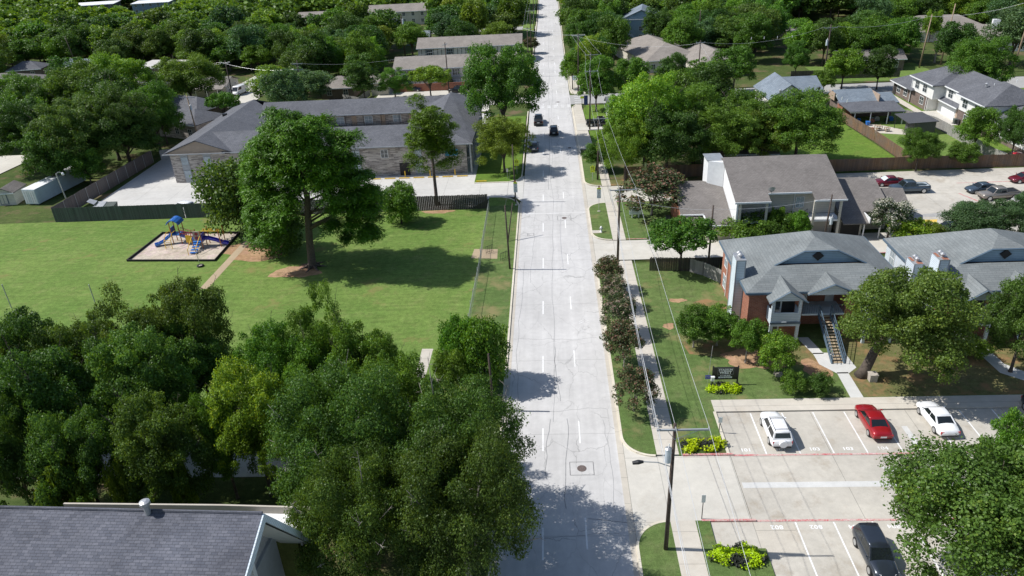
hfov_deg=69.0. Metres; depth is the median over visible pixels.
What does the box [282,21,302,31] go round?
broadleaf tree
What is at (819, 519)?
fire lane line
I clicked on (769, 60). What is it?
verge
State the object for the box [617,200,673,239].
side lawn
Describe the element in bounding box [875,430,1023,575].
broadleaf tree
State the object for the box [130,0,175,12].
warehouse
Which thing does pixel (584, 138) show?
sidewalk
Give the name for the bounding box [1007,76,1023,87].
side street
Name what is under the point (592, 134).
corner lawn
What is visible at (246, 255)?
bare ground
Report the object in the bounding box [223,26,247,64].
broadleaf tree
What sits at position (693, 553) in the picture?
sidewalk
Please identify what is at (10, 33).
broadleaf tree
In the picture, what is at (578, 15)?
broadleaf tree
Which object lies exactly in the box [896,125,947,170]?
broadleaf tree
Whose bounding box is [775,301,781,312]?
door
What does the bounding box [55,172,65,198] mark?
yard lamp
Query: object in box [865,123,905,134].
patio slab
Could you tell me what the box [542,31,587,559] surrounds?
lane markings
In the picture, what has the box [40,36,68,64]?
broadleaf tree
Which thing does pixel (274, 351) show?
broadleaf tree
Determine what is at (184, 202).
parked car
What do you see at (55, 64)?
broadleaf tree
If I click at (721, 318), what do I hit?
tree
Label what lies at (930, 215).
oil stain
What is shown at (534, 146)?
moving car
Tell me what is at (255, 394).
broadleaf tree
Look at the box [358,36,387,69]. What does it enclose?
broadleaf tree
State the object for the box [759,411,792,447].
parked car
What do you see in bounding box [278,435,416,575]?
oak tree
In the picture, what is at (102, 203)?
dumpster
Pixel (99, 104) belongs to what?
broadleaf tree
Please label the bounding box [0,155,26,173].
house drive
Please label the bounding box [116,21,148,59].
broadleaf tree
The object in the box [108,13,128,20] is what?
broadleaf tree
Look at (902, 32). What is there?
broadleaf tree
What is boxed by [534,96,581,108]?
crosswalk
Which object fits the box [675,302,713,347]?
tree
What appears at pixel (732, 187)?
apartment building
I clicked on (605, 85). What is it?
broadleaf tree
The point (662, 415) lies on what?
sidewalk
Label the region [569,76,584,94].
sidewalk
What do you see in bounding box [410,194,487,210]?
board fence
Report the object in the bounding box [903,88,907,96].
window
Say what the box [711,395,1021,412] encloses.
parking walk
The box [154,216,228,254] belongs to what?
play structure
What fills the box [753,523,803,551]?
parking space
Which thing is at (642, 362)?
telephone cable
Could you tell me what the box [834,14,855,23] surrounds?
broadleaf tree
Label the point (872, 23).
broadleaf tree
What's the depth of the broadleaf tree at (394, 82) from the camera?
184.44 m
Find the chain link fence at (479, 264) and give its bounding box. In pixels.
[457,201,489,385]
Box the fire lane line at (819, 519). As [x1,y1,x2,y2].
[734,452,974,521]
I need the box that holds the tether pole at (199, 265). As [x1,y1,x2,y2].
[194,248,203,267]
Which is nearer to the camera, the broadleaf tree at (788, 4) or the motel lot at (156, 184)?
the motel lot at (156, 184)
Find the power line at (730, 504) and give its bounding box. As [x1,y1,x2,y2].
[709,428,750,575]
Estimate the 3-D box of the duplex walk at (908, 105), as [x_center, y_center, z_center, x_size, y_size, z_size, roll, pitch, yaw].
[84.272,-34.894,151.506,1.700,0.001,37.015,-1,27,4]
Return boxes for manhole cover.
[577,465,586,471]
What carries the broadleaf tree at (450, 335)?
on the park lawn at (409, 285)
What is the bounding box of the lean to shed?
[894,112,938,132]
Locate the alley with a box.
[98,443,474,476]
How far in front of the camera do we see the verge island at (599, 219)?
111.13 m
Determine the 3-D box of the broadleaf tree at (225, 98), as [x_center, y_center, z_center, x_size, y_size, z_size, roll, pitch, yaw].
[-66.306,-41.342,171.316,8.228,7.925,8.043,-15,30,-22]
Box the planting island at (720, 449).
[678,437,725,453]
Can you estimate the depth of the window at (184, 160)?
134.90 m
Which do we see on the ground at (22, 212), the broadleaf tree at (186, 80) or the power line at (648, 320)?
the broadleaf tree at (186, 80)
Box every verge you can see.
[522,0,536,66]
[559,1,1023,93]
[695,520,723,575]
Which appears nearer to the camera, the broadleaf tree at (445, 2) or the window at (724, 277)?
the window at (724, 277)
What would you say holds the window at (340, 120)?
in the motel building at (382, 124)
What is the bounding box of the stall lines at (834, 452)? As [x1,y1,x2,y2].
[750,409,1000,575]
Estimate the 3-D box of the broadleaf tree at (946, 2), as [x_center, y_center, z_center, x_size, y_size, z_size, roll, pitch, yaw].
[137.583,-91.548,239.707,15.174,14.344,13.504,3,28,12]
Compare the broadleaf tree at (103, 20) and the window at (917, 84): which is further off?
the broadleaf tree at (103, 20)
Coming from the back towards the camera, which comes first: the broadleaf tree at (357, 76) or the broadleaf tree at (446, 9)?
the broadleaf tree at (446, 9)
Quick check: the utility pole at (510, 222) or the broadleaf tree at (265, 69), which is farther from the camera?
the broadleaf tree at (265, 69)
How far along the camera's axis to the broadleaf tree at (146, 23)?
260.82 m
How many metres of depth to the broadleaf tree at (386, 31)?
236.81 m
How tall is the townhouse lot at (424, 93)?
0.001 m
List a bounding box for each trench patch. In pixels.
[742,480,969,487]
[901,426,929,461]
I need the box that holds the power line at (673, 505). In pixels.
[658,427,687,575]
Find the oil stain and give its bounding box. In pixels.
[913,213,943,216]
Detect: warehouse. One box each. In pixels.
[79,0,121,11]
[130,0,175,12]
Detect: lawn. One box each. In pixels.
[0,197,517,575]
[461,205,517,404]
[475,116,525,181]
[583,104,606,118]
[589,130,608,142]
[610,176,702,185]
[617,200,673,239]
[632,256,1023,455]
[721,548,774,575]
[780,124,911,171]
[805,63,928,82]
[895,88,1023,152]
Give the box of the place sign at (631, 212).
[629,207,641,217]
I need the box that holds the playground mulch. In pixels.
[132,234,235,258]
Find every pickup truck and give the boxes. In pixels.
[533,114,542,125]
[586,116,605,126]
[888,179,930,193]
[977,185,1021,200]
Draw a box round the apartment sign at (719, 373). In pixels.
[711,365,739,382]
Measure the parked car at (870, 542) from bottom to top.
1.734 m
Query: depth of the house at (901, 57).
188.72 m
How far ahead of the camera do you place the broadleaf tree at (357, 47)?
196.29 m
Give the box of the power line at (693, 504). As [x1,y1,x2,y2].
[676,430,709,574]
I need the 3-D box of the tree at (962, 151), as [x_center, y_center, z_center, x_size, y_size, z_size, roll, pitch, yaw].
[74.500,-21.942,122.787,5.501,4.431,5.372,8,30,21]
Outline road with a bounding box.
[497,0,633,575]
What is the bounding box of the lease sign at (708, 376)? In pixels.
[705,346,712,383]
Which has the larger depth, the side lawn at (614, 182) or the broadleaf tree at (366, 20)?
the broadleaf tree at (366, 20)
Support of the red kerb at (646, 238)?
on the driveway at (641, 249)
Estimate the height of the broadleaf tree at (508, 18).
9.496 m
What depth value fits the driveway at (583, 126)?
156.19 m
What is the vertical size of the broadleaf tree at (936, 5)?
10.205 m
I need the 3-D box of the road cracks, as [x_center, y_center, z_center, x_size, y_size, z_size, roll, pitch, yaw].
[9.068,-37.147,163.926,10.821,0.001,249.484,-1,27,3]
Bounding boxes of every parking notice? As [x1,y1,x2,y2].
[701,495,705,518]
[718,417,722,431]
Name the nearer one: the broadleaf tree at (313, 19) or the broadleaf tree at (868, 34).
the broadleaf tree at (868, 34)
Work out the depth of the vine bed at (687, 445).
64.51 m
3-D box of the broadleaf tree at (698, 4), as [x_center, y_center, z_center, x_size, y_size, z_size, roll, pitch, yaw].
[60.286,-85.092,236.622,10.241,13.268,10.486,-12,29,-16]
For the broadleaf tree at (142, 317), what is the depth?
65.17 m
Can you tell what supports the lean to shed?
on the back yard at (941, 134)
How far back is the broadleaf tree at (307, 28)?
229.10 m
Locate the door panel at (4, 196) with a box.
[2,195,8,203]
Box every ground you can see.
[0,0,1018,574]
[222,243,282,261]
[268,265,321,277]
[422,210,455,213]
[662,323,673,329]
[669,298,686,302]
[720,349,792,369]
[801,358,832,376]
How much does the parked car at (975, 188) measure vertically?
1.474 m
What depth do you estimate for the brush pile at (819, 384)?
70.08 m
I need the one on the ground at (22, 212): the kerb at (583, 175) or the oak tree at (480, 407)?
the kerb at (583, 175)
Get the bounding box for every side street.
[227,76,259,107]
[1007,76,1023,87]
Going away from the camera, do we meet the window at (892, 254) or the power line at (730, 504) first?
the power line at (730, 504)
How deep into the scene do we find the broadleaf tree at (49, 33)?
252.82 m
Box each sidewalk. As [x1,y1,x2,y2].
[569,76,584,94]
[573,104,591,149]
[599,162,610,186]
[605,202,625,240]
[619,260,678,455]
[670,520,708,575]
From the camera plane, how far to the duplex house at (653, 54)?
206.05 m
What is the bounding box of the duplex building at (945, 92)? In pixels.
[890,66,1023,153]
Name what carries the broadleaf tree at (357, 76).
on the ground at (22, 212)
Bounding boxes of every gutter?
[492,202,522,575]
[571,108,639,575]
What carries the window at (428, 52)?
in the townhouse block at (430, 45)
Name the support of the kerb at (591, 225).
on the ground at (22, 212)
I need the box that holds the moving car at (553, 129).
[549,125,558,135]
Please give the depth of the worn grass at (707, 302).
87.36 m
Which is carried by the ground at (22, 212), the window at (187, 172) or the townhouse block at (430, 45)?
the townhouse block at (430, 45)
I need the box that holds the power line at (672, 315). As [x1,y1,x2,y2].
[636,189,708,425]
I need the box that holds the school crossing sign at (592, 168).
[590,165,594,180]
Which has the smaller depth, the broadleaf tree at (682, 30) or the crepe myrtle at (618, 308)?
the crepe myrtle at (618, 308)
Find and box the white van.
[232,83,247,95]
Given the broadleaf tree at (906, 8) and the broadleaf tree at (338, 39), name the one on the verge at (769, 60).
the broadleaf tree at (906, 8)
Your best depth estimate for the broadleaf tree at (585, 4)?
244.72 m
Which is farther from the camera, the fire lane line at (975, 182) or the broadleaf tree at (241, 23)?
the broadleaf tree at (241, 23)
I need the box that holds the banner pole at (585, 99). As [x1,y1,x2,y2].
[584,95,587,104]
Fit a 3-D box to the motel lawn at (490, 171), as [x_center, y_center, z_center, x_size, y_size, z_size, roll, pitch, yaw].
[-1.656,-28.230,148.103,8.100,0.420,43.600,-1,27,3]
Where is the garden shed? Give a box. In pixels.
[0,180,26,205]
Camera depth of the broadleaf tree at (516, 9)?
260.78 m
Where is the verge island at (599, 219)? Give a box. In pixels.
[589,203,612,239]
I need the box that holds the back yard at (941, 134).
[855,109,982,168]
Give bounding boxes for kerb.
[474,111,528,183]
[488,197,519,575]
[533,0,538,55]
[558,1,585,94]
[572,103,583,152]
[580,156,600,185]
[588,202,611,240]
[598,259,655,456]
[616,201,885,253]
[636,520,665,575]
[683,453,755,521]
[713,412,729,452]
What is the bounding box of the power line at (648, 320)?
[619,190,674,422]
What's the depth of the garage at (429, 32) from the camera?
260.40 m
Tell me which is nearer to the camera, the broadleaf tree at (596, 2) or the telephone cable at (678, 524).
the telephone cable at (678, 524)
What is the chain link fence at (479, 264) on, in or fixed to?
on the park lawn at (409, 285)
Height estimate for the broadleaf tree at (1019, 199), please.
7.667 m
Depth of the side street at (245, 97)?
199.27 m
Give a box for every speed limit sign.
[513,180,517,204]
[597,186,600,211]
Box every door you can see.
[22,191,31,202]
[28,191,37,202]
[351,116,357,125]
[380,115,385,124]
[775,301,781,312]
[824,295,833,300]
[937,101,954,119]
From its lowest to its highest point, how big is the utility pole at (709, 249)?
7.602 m
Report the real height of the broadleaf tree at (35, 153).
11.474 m
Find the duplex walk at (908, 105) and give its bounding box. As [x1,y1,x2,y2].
[894,95,920,111]
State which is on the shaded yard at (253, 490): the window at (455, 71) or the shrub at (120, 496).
the shrub at (120, 496)
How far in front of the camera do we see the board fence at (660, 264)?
94.60 m
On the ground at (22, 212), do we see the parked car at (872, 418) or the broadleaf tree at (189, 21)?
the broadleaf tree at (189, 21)
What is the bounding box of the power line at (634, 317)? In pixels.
[610,190,657,423]
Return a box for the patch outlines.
[527,101,594,474]
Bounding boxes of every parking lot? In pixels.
[710,522,760,547]
[717,408,1023,575]
[836,167,1023,235]
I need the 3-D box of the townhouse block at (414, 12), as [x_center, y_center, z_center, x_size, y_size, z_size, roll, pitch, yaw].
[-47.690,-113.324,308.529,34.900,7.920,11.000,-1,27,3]
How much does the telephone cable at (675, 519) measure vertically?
1.282 m
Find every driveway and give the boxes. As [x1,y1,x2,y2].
[577,123,621,129]
[585,184,675,206]
[593,232,895,263]
[623,444,750,538]
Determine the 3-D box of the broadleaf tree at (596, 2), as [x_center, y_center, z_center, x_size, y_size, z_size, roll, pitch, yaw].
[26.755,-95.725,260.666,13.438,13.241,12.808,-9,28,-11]
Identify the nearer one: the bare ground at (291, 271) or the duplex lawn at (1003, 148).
the bare ground at (291, 271)
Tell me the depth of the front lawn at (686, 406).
75.93 m
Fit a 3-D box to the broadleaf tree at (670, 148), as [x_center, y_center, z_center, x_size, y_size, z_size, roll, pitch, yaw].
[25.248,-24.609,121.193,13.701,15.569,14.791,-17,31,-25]
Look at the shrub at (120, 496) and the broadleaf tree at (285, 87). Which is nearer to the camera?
the shrub at (120, 496)
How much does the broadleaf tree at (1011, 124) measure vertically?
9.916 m
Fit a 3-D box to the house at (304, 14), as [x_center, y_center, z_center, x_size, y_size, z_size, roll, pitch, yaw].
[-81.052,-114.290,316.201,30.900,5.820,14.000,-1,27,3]
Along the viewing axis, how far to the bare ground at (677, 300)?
88.20 m
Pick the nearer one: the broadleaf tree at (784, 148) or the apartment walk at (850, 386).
the apartment walk at (850, 386)
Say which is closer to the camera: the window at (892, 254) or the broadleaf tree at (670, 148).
the window at (892, 254)
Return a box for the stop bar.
[523,212,583,214]
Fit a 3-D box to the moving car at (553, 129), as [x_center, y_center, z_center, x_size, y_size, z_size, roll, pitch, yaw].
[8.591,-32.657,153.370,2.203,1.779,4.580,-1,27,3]
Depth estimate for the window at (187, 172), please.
135.99 m
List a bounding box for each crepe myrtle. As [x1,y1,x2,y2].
[592,253,624,279]
[597,273,628,303]
[599,288,637,327]
[599,319,645,366]
[611,363,661,411]
[613,161,687,215]
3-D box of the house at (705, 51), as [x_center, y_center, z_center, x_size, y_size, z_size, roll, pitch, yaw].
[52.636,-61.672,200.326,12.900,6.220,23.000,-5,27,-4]
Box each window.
[180,157,188,165]
[184,170,191,178]
[203,156,210,164]
[336,117,344,123]
[364,116,372,122]
[380,150,387,157]
[393,115,401,121]
[426,50,432,55]
[446,49,452,54]
[452,69,459,74]
[722,272,725,289]
[724,256,727,269]
[795,197,804,207]
[888,249,895,265]
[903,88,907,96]
[915,80,919,88]
[919,95,923,104]
[922,84,927,92]
[948,89,953,98]
[962,99,968,109]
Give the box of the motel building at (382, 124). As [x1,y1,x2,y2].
[162,92,483,182]
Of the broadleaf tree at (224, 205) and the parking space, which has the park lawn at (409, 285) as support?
the broadleaf tree at (224, 205)
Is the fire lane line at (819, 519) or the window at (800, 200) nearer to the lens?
the fire lane line at (819, 519)
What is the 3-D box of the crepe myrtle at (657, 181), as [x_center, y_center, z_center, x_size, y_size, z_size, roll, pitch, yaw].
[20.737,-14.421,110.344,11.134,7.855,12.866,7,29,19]
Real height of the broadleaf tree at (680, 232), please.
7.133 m
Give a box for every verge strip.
[582,156,601,185]
[600,260,656,455]
[639,522,680,575]
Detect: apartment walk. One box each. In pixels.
[797,337,823,353]
[813,352,855,372]
[837,372,862,397]
[979,352,1023,379]
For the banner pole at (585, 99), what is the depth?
164.45 m
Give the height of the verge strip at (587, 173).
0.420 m
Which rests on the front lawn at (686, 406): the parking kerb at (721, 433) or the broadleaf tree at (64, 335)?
the parking kerb at (721, 433)
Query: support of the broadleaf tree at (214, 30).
on the ground at (22, 212)
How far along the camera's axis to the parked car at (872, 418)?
65.00 m
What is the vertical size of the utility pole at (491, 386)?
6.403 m
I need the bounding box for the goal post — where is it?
[1,284,11,307]
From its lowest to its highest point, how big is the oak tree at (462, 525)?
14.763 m
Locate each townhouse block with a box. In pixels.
[356,3,427,23]
[393,52,517,91]
[416,33,522,55]
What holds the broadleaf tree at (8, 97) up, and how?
on the ground at (22, 212)
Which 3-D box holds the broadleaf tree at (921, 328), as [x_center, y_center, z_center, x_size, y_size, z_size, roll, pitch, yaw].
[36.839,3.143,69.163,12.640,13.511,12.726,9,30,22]
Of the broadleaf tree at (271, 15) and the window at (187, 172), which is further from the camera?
the broadleaf tree at (271, 15)
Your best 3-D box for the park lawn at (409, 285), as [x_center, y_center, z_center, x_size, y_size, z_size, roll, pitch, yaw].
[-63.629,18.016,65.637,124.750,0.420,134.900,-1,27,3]
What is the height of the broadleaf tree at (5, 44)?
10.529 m
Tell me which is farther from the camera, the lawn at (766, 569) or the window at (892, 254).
the window at (892, 254)
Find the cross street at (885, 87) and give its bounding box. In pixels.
[570,82,893,103]
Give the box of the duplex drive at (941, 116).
[918,111,955,124]
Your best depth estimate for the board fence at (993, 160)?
123.99 m
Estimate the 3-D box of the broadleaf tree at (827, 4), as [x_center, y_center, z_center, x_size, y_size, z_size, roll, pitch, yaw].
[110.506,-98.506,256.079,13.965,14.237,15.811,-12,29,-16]
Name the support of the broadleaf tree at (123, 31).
on the ground at (22, 212)
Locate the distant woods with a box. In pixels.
[0,0,820,32]
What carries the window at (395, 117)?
in the motel building at (382, 124)
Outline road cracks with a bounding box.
[516,33,626,538]
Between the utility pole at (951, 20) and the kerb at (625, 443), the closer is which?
the kerb at (625, 443)
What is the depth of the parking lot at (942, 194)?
117.69 m
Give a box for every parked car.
[176,200,193,212]
[411,86,421,91]
[448,85,463,91]
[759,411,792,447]
[852,522,898,575]
[855,404,893,439]
[875,175,903,186]
[916,401,960,436]
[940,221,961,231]
[964,181,995,193]
[1004,151,1022,153]
[1008,172,1023,183]
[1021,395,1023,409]
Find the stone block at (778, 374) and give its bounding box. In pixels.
[775,372,782,376]
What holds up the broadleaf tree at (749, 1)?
on the verge at (769, 60)
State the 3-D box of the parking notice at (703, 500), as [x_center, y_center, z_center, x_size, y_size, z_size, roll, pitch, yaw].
[14.578,16.728,56.958,0.300,2.475,0.105,-1,27,3]
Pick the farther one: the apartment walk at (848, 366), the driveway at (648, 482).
the apartment walk at (848, 366)
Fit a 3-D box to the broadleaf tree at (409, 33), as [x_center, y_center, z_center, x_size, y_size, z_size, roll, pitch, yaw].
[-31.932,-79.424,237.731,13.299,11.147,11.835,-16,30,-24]
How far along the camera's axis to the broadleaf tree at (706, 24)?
212.18 m
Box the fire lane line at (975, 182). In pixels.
[958,181,1009,201]
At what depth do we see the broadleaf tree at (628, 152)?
119.00 m
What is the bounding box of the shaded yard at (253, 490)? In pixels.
[0,419,496,575]
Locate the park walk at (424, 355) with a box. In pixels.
[417,349,432,374]
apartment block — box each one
[719,86,902,363]
[883,79,1023,350]
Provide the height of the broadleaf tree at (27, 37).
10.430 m
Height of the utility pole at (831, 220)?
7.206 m
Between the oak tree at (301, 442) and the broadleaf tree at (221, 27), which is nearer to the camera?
the oak tree at (301, 442)
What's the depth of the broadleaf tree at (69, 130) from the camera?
134.09 m
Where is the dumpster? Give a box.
[86,199,117,206]
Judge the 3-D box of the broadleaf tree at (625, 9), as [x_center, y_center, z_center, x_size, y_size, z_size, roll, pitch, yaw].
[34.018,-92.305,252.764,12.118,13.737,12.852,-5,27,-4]
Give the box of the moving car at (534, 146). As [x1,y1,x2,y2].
[529,140,538,150]
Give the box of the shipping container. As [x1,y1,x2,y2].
[21,167,85,203]
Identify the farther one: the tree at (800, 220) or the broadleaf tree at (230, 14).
the broadleaf tree at (230, 14)
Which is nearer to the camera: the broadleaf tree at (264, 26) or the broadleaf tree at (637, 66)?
the broadleaf tree at (637, 66)
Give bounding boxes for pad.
[471,249,497,258]
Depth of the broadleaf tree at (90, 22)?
269.65 m
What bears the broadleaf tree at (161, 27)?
on the ground at (22, 212)
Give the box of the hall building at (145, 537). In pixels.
[0,498,319,575]
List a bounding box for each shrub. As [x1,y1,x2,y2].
[33,447,98,506]
[99,450,154,502]
[160,448,199,503]
[438,77,453,86]
[714,209,783,238]
[760,210,801,234]
[887,215,933,236]
[925,219,946,232]
[959,338,995,359]
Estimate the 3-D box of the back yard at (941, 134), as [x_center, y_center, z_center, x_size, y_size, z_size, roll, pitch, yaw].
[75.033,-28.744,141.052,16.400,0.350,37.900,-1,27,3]
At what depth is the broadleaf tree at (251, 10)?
271.58 m
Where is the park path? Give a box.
[201,241,249,288]
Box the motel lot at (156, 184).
[93,113,523,216]
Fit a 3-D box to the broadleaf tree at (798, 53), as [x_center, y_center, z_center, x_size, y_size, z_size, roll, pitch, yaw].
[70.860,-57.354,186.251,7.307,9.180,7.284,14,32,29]
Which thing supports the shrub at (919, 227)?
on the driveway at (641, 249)
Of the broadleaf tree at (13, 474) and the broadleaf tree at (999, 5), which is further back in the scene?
the broadleaf tree at (999, 5)
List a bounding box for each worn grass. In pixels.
[681,338,817,365]
[693,299,726,310]
[838,338,1023,396]
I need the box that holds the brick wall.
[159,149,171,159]
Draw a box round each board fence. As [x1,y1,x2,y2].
[51,151,153,221]
[51,199,383,221]
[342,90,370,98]
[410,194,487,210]
[627,154,1023,178]
[649,257,721,270]
[690,259,721,282]
[791,68,900,78]
[841,110,912,156]
[906,110,1003,154]
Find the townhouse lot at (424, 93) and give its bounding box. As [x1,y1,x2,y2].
[376,90,529,110]
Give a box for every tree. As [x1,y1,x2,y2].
[0,32,14,69]
[0,39,19,65]
[0,49,8,72]
[0,69,29,97]
[0,73,70,115]
[0,94,48,144]
[0,97,58,169]
[0,305,79,369]
[0,334,113,439]
[0,343,37,405]
[0,392,45,505]
[2,36,19,66]
[4,28,26,60]
[7,38,43,62]
[12,19,50,61]
[14,127,72,177]
[19,35,48,61]
[21,93,113,178]
[22,401,128,506]
[25,309,126,384]
[33,27,61,58]
[33,58,99,110]
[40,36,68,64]
[43,55,81,75]
[46,320,138,441]
[48,12,88,55]
[52,22,91,57]
[60,147,106,183]
[65,320,202,441]
[68,72,134,160]
[74,67,134,102]
[83,25,115,56]
[83,77,160,162]
[84,16,98,25]
[86,26,113,52]
[86,44,165,95]
[87,97,164,161]
[90,45,125,60]
[91,279,167,415]
[93,37,133,58]
[95,14,127,30]
[102,382,225,502]
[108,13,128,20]
[111,28,149,59]
[114,29,145,56]
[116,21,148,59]
[127,16,151,22]
[127,17,154,56]
[128,70,186,149]
[135,7,174,52]
[140,27,175,57]
[141,314,231,412]
[145,265,236,392]
[150,101,173,143]
[151,24,176,58]
[151,51,226,95]
[157,14,198,58]
[164,21,190,59]
[170,27,199,56]
[177,28,218,56]
[183,392,258,499]
[189,155,279,236]
[197,22,227,62]
[197,353,301,496]
[199,22,207,27]
[199,34,243,71]
[200,27,224,65]
[204,91,241,112]
[205,4,245,33]
[222,24,267,70]
[223,21,253,34]
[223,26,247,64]
[230,311,313,390]
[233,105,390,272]
[235,6,251,20]
[239,43,272,66]
[240,16,273,27]
[240,202,304,259]
[244,64,283,101]
[246,7,271,17]
[250,23,268,30]
[251,8,282,23]
[257,67,307,101]
[261,22,291,57]
[261,353,412,506]
[267,28,300,61]
[275,47,321,75]
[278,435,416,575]
[279,11,305,27]
[279,321,357,426]
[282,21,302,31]
[282,278,344,373]
[285,27,337,71]
[288,66,337,100]
[289,23,318,34]
[300,29,316,41]
[302,12,328,27]
[310,36,346,71]
[319,11,362,35]
[320,5,344,27]
[323,26,347,64]
[323,35,344,75]
[325,310,411,418]
[333,36,350,60]
[337,52,379,97]
[341,24,388,54]
[341,29,380,69]
[342,1,369,18]
[356,349,437,443]
[357,14,384,26]
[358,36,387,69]
[363,25,390,67]
[369,8,401,38]
[372,67,413,96]
[378,179,419,223]
[379,25,393,47]
[383,353,536,525]
[385,417,543,575]
[391,20,429,55]
[403,93,464,204]
[407,64,451,95]
[424,4,462,31]
[430,12,460,36]
[431,348,468,391]
[436,312,474,381]
[439,0,455,6]
[444,19,478,36]
[450,0,471,10]
[455,314,510,393]
[458,40,548,119]
[459,0,489,34]
[471,109,536,172]
[480,20,512,34]
[483,3,501,25]
[484,0,510,6]
[489,11,518,32]
[495,0,528,33]
[522,37,539,48]
[554,4,576,25]
[558,50,584,88]
[562,22,589,47]
[563,0,596,24]
[564,8,599,31]
[568,34,617,61]
[573,54,616,110]
[575,33,612,69]
[576,0,599,9]
[581,142,612,169]
[584,11,622,34]
[593,109,657,180]
[595,0,622,15]
[596,14,632,64]
[597,0,630,14]
[603,71,693,165]
[606,11,624,19]
[611,55,652,89]
[628,0,660,10]
[633,92,715,171]
[641,6,672,37]
[647,215,718,267]
[653,51,687,83]
[653,68,696,91]
[655,0,670,11]
[660,14,705,48]
[664,0,700,9]
[666,81,734,162]
[670,3,699,20]
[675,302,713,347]
[682,56,725,85]
[682,95,769,162]
[688,60,736,99]
[690,16,720,45]
[691,0,708,13]
[694,7,730,31]
[700,0,727,19]
[702,302,739,345]
[706,14,744,48]
[710,44,756,92]
[720,77,781,146]
[723,0,747,12]
[723,5,742,17]
[728,317,769,363]
[730,2,783,52]
[732,11,775,61]
[732,15,747,45]
[735,108,797,155]
[737,0,773,17]
[751,85,847,154]
[753,0,792,47]
[757,328,801,374]
[767,205,786,224]
[774,0,800,12]
[781,17,821,50]
[782,39,810,70]
[787,209,812,231]
[790,0,821,17]
[803,17,846,65]
[812,68,836,92]
[816,0,854,18]
[823,47,866,88]
[829,22,855,49]
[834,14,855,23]
[835,265,992,385]
[845,9,885,49]
[846,0,862,11]
[847,14,893,49]
[852,0,895,18]
[854,18,893,47]
[862,44,898,88]
[869,197,916,237]
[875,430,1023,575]
[886,0,923,18]
[887,15,925,54]
[889,17,922,43]
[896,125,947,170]
[915,0,948,15]
[921,9,943,42]
[930,0,958,13]
[931,38,937,62]
[933,20,978,59]
[936,195,1023,232]
[942,34,1021,81]
[944,0,983,15]
[946,140,982,163]
[952,105,1003,146]
[961,0,1006,23]
[966,406,1023,500]
[980,5,1023,65]
[983,274,1023,372]
[986,0,1020,23]
[992,104,1023,153]
[1002,191,1023,227]
[1012,0,1023,21]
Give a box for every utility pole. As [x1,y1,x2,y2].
[179,95,196,131]
[220,60,232,93]
[442,42,449,92]
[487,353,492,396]
[504,205,510,268]
[508,203,512,239]
[512,144,515,201]
[522,27,531,67]
[525,9,531,54]
[573,33,584,90]
[585,69,597,129]
[593,116,607,179]
[609,187,635,259]
[632,423,709,549]
[696,40,704,62]
[708,205,713,257]
[824,25,837,68]
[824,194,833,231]
[918,14,932,67]
[940,4,955,64]
[1014,33,1023,66]
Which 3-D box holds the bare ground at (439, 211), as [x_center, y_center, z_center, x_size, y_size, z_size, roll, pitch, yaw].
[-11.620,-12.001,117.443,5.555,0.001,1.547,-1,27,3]
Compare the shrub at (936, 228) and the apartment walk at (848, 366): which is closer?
the apartment walk at (848, 366)
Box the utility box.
[867,371,878,381]
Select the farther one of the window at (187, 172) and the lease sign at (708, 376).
the window at (187, 172)
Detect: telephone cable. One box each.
[616,214,666,467]
[616,218,667,478]
[667,471,689,575]
[667,479,685,567]
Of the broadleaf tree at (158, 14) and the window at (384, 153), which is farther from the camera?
the broadleaf tree at (158, 14)
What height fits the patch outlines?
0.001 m
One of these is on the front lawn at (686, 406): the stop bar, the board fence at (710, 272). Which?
the board fence at (710, 272)
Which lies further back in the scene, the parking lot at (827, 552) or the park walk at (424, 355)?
the park walk at (424, 355)
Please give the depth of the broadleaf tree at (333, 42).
213.72 m
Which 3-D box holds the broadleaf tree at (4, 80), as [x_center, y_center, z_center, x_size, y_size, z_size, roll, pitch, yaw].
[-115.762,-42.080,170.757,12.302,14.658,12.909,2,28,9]
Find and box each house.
[0,73,45,94]
[5,61,51,74]
[142,60,188,71]
[158,108,222,138]
[172,95,227,112]
[184,76,239,96]
[298,11,344,20]
[320,76,360,99]
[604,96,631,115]
[615,34,689,72]
[623,4,658,37]
[685,43,743,75]
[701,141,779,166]
[753,72,824,108]
[777,22,801,37]
[827,88,905,123]
[828,48,907,69]
[915,14,980,41]
[959,19,1023,50]
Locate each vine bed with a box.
[677,435,727,453]
[705,381,742,393]
[706,540,768,569]
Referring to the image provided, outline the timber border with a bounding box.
[126,231,239,261]
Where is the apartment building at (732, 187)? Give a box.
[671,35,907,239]

